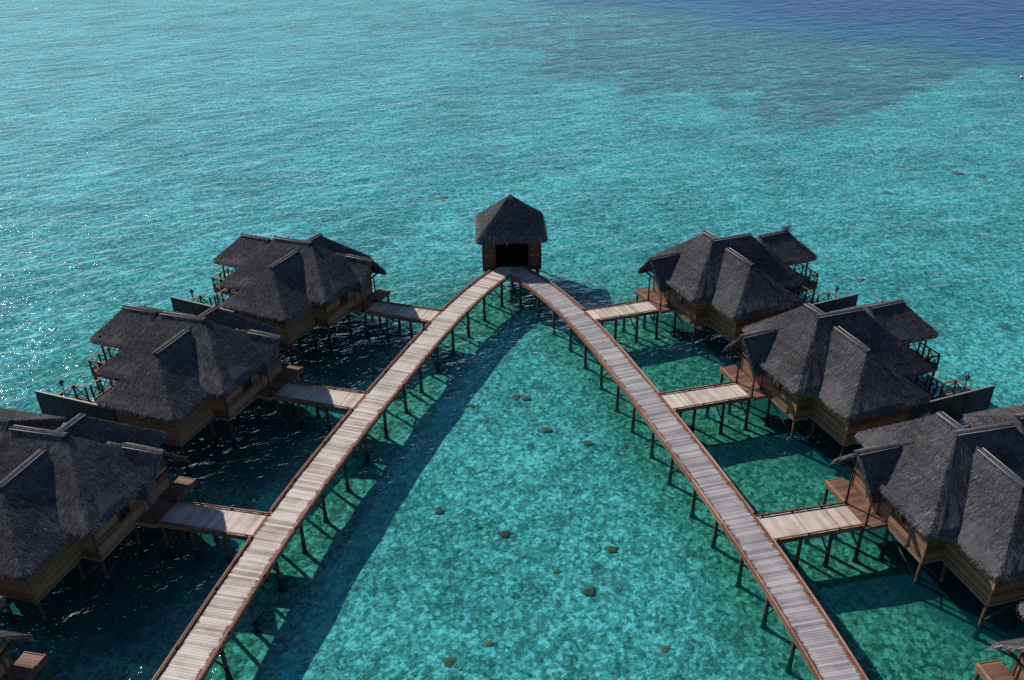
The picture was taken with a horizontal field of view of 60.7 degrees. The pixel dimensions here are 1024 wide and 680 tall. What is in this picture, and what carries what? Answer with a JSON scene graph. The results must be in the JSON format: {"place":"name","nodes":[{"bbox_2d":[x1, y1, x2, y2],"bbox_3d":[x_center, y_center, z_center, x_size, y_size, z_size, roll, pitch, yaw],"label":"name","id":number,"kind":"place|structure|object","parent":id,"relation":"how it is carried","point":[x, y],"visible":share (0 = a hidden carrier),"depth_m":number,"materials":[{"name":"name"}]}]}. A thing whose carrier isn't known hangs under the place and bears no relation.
{"place":"outdoors","nodes":[
{"label":"outdoors","id":0,"kind":"place"},
{"bbox_2d":[0,0,1023,679],"bbox_3d":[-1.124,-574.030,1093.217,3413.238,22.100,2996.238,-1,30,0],"label":"seabed","id":1,"kind":"structure","parent":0,"point":[158,154],"depth_m":79.00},
{"bbox_2d":[0,596,53,679],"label":"overwater villa","id":2,"kind":"object","parent":1,"relation":"on","point":[26,665],"visible":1,"depth_m":38.05,"materials":[{"name":"brown wood"}]},
{"bbox_2d":[0,407,200,635],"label":"overwater villa","id":3,"kind":"object","parent":1,"relation":"on","point":[74,491],"visible":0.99,"depth_m":44.11,"materials":[{"name":"grey plant"}]},
{"bbox_2d":[117,504,130,521],"bbox_3d":[-20.119,8.773,45.230,0.095,0.940,0.840,7,31,14],"label":"window","id":4,"kind":"structure","parent":3,"relation":"in","point":[125,510],"depth_m":45.29,"materials":[{"name":"black glass"}]},
{"bbox_2d":[143,485,158,511],"bbox_3d":[-19.579,8.051,47.038,0.080,2.140,1.100,7,31,14],"label":"door","id":5,"kind":"structure","parent":3,"relation":"in","point":[155,497],"depth_m":47.50,"materials":[{"name":"brown wood"}]},
{"bbox_2d":[35,305,303,475],"bbox_3d":[-22.385,1.985,57.315,14.869,7.666,12.389,10,31,18],"label":"overwater villa","id":6,"kind":"object","parent":1,"relation":"on","point":[182,379],"visible":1,"depth_m":54.83,"materials":[{"name":"grey plant"}]},
{"bbox_2d":[58,379,65,396],"bbox_3d":[-28.695,3.345,56.049,0.380,1.981,0.329,-1,30,0],"label":"deck lamp","id":7,"kind":"object","parent":6,"relation":"on","point":[60,382],"visible":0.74,"depth_m":55.67,"materials":[{"name":"black metal"}]},
{"bbox_2d":[242,377,252,391],"bbox_3d":[-16.887,2.698,55.742,0.095,0.940,0.840,10,31,18],"label":"window","id":8,"kind":"structure","parent":6,"relation":"in","point":[247,384],"depth_m":55.77,"materials":[{"name":"black glass"}]},
{"bbox_2d":[261,369,272,387],"bbox_3d":[-16.194,1.997,57.508,0.080,2.140,1.100,10,31,18],"label":"door","id":9,"kind":"structure","parent":6,"relation":"in","point":[264,382],"depth_m":57.73,"materials":[{"name":"brown wood"}]},
{"bbox_2d":[157,500,268,565],"bbox_3d":[-15.875,10.559,47.137,5.472,2.671,2.224,6,31,12],"label":"footbridge","id":10,"kind":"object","parent":1,"relation":"on","point":[189,518],"visible":0.93,"depth_m":46.50,"materials":[{"name":"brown wood"}]},
{"bbox_2d":[170,233,389,365],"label":"overwater villa","id":11,"kind":"object","parent":1,"relation":"on","point":[293,290],"visible":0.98,"depth_m":65.34,"materials":[{"name":"grey plant"}]},
{"bbox_2d":[340,293,347,304],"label":"window","id":12,"kind":"structure","parent":11,"relation":"in","point":[343,298],"depth_m":65.94,"materials":[{"name":"black glass"}]},
{"bbox_2d":[355,290,364,304],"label":"door","id":13,"kind":"structure","parent":11,"relation":"in","point":[358,295],"depth_m":67.76,"materials":[{"name":"brown wood"}]},
{"bbox_2d":[272,381,365,434],"bbox_3d":[-12.524,4.627,57.394,5.618,2.671,2.349,8,31,15],"label":"footbridge","id":14,"kind":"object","parent":1,"relation":"on","point":[345,401],"visible":0.91,"depth_m":56.78,"materials":[{"name":"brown wood"}]},
{"bbox_2d":[151,267,510,679],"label":"boardwalk","id":15,"kind":"structure","parent":1,"relation":"on","point":[197,650],"depth_m":47.90,"materials":[{"name":"brown wood"}]},
{"bbox_2d":[364,300,441,344],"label":"footbridge","id":16,"kind":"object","parent":1,"relation":"on","point":[410,314],"visible":0.92,"depth_m":66.74,"materials":[{"name":"brown wood"}]},
{"bbox_2d":[435,507,444,514],"bbox_3d":[-4.154,9.820,50.445,0.606,0.140,0.722,-1,30,0],"label":"coral head","id":17,"kind":"object","parent":1,"relation":"on","point":[439,511],"visible":1,"depth_m":50.33},
{"bbox_2d":[438,196,447,200],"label":"coral head","id":18,"kind":"object","parent":1,"relation":"on","point":[442,198],"visible":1,"depth_m":94.30},
{"bbox_2d":[442,656,456,667],"bbox_3d":[-2.907,15.122,41.124,0.836,0.150,0.735,-17,34,-26],"label":"coral head","id":19,"kind":"object","parent":1,"relation":"on","point":[448,662],"visible":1,"depth_m":41.08},
{"bbox_2d":[464,403,475,407],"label":"coral head","id":20,"kind":"object","parent":1,"relation":"on","point":[470,405],"visible":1,"depth_m":59.66},
{"bbox_2d":[486,640,494,646],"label":"coral head","id":21,"kind":"object","parent":1,"relation":"on","point":[489,643],"visible":1,"depth_m":42.01},
{"bbox_2d":[497,530,510,538],"bbox_3d":[-0.460,10.780,48.631,0.805,0.150,0.641,-1,30,0],"label":"coral head","id":22,"kind":"object","parent":1,"relation":"on","point":[503,534],"visible":1,"depth_m":48.58},
{"bbox_2d":[473,194,551,292],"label":"pavilion","id":23,"kind":"structure","parent":1,"relation":"on","point":[510,230],"depth_m":72.65,"materials":[{"name":"grey plant"}]},
{"bbox_2d":[512,395,520,399],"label":"coral head","id":24,"kind":"object","parent":1,"relation":"on","point":[515,397],"visible":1,"depth_m":60.52},
{"bbox_2d":[522,396,531,401],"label":"coral head","id":25,"kind":"object","parent":1,"relation":"on","point":[525,398],"visible":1,"depth_m":60.30},
{"bbox_2d":[541,427,552,432],"bbox_3d":[2.264,5.872,57.105,0.857,0.165,0.623,14,33,25],"label":"coral head","id":26,"kind":"object","parent":1,"relation":"on","point":[545,429],"visible":1,"depth_m":57.04},
{"bbox_2d":[581,586,595,595],"bbox_3d":[3.917,12.855,44.862,0.834,0.144,0.675,-1,30,0],"label":"coral head","id":27,"kind":"object","parent":1,"relation":"on","point":[589,591],"visible":1,"depth_m":44.76},
{"bbox_2d":[583,440,594,446],"bbox_3d":[4.874,6.616,55.741,0.858,0.140,0.585,14,33,25],"label":"coral head","id":28,"kind":"object","parent":1,"relation":"on","point":[586,443],"visible":1,"depth_m":55.67},
{"bbox_2d":[604,546,618,552],"bbox_3d":[5.376,11.349,47.440,0.880,0.150,0.600,-1,30,0],"label":"coral head","id":29,"kind":"object","parent":1,"relation":"on","point":[611,549],"visible":1,"depth_m":47.40},
{"bbox_2d":[582,299,659,342],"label":"footbridge","id":30,"kind":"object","parent":1,"relation":"on","point":[624,311],"visible":0.92,"depth_m":66.30,"materials":[{"name":"brown wood"}]},
{"bbox_2d":[660,645,671,652],"bbox_3d":[7.337,14.696,41.543,0.651,0.129,0.548,-1,30,0],"label":"coral head","id":31,"kind":"object","parent":1,"relation":"on","point":[665,649],"visible":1,"depth_m":41.52},
{"bbox_2d":[511,266,868,679],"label":"boardwalk","id":32,"kind":"structure","parent":1,"relation":"on","point":[820,644],"depth_m":47.30,"materials":[{"name":"grey wood"}]},
{"bbox_2d":[658,381,750,434],"bbox_3d":[12.402,4.619,56.564,5.616,2.671,2.232,-8,30,-12],"label":"footbridge","id":33,"kind":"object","parent":1,"relation":"on","point":[694,399],"visible":0.91,"depth_m":55.95,"materials":[{"name":"brown wood"}]},
{"bbox_2d":[634,224,858,365],"bbox_3d":[17.894,-4.245,66.838,14.816,7.669,12.429,-12,32,-19],"label":"overwater villa","id":34,"kind":"object","parent":1,"relation":"on","point":[728,288],"visible":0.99,"depth_m":64.45,"materials":[{"name":"grey plant"}]},
{"bbox_2d":[660,290,668,303],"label":"door","id":35,"kind":"structure","parent":34,"relation":"in","point":[665,297],"depth_m":67.09,"materials":[{"name":"brown wood"}]},
{"bbox_2d":[675,292,682,303],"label":"window","id":36,"kind":"structure","parent":34,"relation":"in","point":[679,298],"depth_m":65.21,"materials":[{"name":"grey glass"}]},
{"bbox_2d":[756,502,864,569],"bbox_3d":[15.600,10.492,46.188,5.249,2.671,2.246,-7,30,-11],"label":"footbridge","id":37,"kind":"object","parent":1,"relation":"on","point":[832,521],"visible":0.91,"depth_m":45.52,"materials":[{"name":"brown wood"}]},
{"bbox_2d":[719,299,994,475],"bbox_3d":[22.043,1.770,56.181,14.816,7.669,12.429,-11,31,-17],"label":"overwater villa","id":38,"kind":"object","parent":1,"relation":"on","point":[842,377],"visible":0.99,"depth_m":53.76,"materials":[{"name":"grey plant"}]},
{"bbox_2d":[750,371,762,387],"bbox_3d":[15.872,1.936,56.527,0.080,2.140,1.100,-11,31,-17],"label":"door","id":39,"kind":"structure","parent":38,"relation":"in","point":[758,381],"depth_m":56.63,"materials":[{"name":"brown wood"}]},
{"bbox_2d":[771,377,780,391],"bbox_3d":[16.546,2.615,54.754,0.095,0.940,0.840,-11,31,-17],"label":"window","id":40,"kind":"structure","parent":38,"relation":"in","point":[774,383],"depth_m":54.78,"materials":[{"name":"grey glass"}]},
{"bbox_2d":[963,374,970,391],"bbox_3d":[28.364,2.970,54.771,0.380,1.981,0.329,-1,30,0],"label":"deck lamp","id":41,"kind":"object","parent":38,"relation":"on","point":[967,377],"visible":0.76,"depth_m":54.39,"materials":[{"name":"black metal"}]},
{"bbox_2d":[822,403,1023,639],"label":"overwater villa","id":42,"kind":"object","parent":1,"relation":"on","point":[945,489],"visible":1,"depth_m":42.94,"materials":[{"name":"grey plant"}]},
{"bbox_2d":[863,490,878,512],"bbox_3d":[19.008,7.932,45.939,0.080,2.140,1.100,-8,31,-12],"label":"door","id":43,"kind":"structure","parent":42,"relation":"in","point":[865,499],"depth_m":46.36,"materials":[{"name":"brown wood"}]},
{"bbox_2d":[891,506,904,523],"bbox_3d":[19.514,8.642,44.117,0.095,0.940,0.840,-8,31,-12],"label":"window","id":44,"kind":"structure","parent":42,"relation":"in","point":[894,512],"depth_m":44.19,"materials":[{"name":"grey glass"}]},
{"bbox_2d":[952,171,963,174],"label":"coral head","id":45,"kind":"object","parent":1,"relation":"on","point":[958,173],"visible":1,"depth_m":98.49},
{"bbox_2d":[973,602,1023,679],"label":"overwater villa","id":46,"kind":"object","parent":1,"relation":"on","point":[997,669],"visible":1,"depth_m":36.93,"materials":[{"name":"brown wood"}]},
{"bbox_2d":[640,0,1023,57],"bbox_3d":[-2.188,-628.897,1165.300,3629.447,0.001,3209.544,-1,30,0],"label":"water","id":47,"kind":"structure","parent":0,"point":[992,26],"depth_m":178.54,"materials":[{"name":"blue liquid"}]}
]}

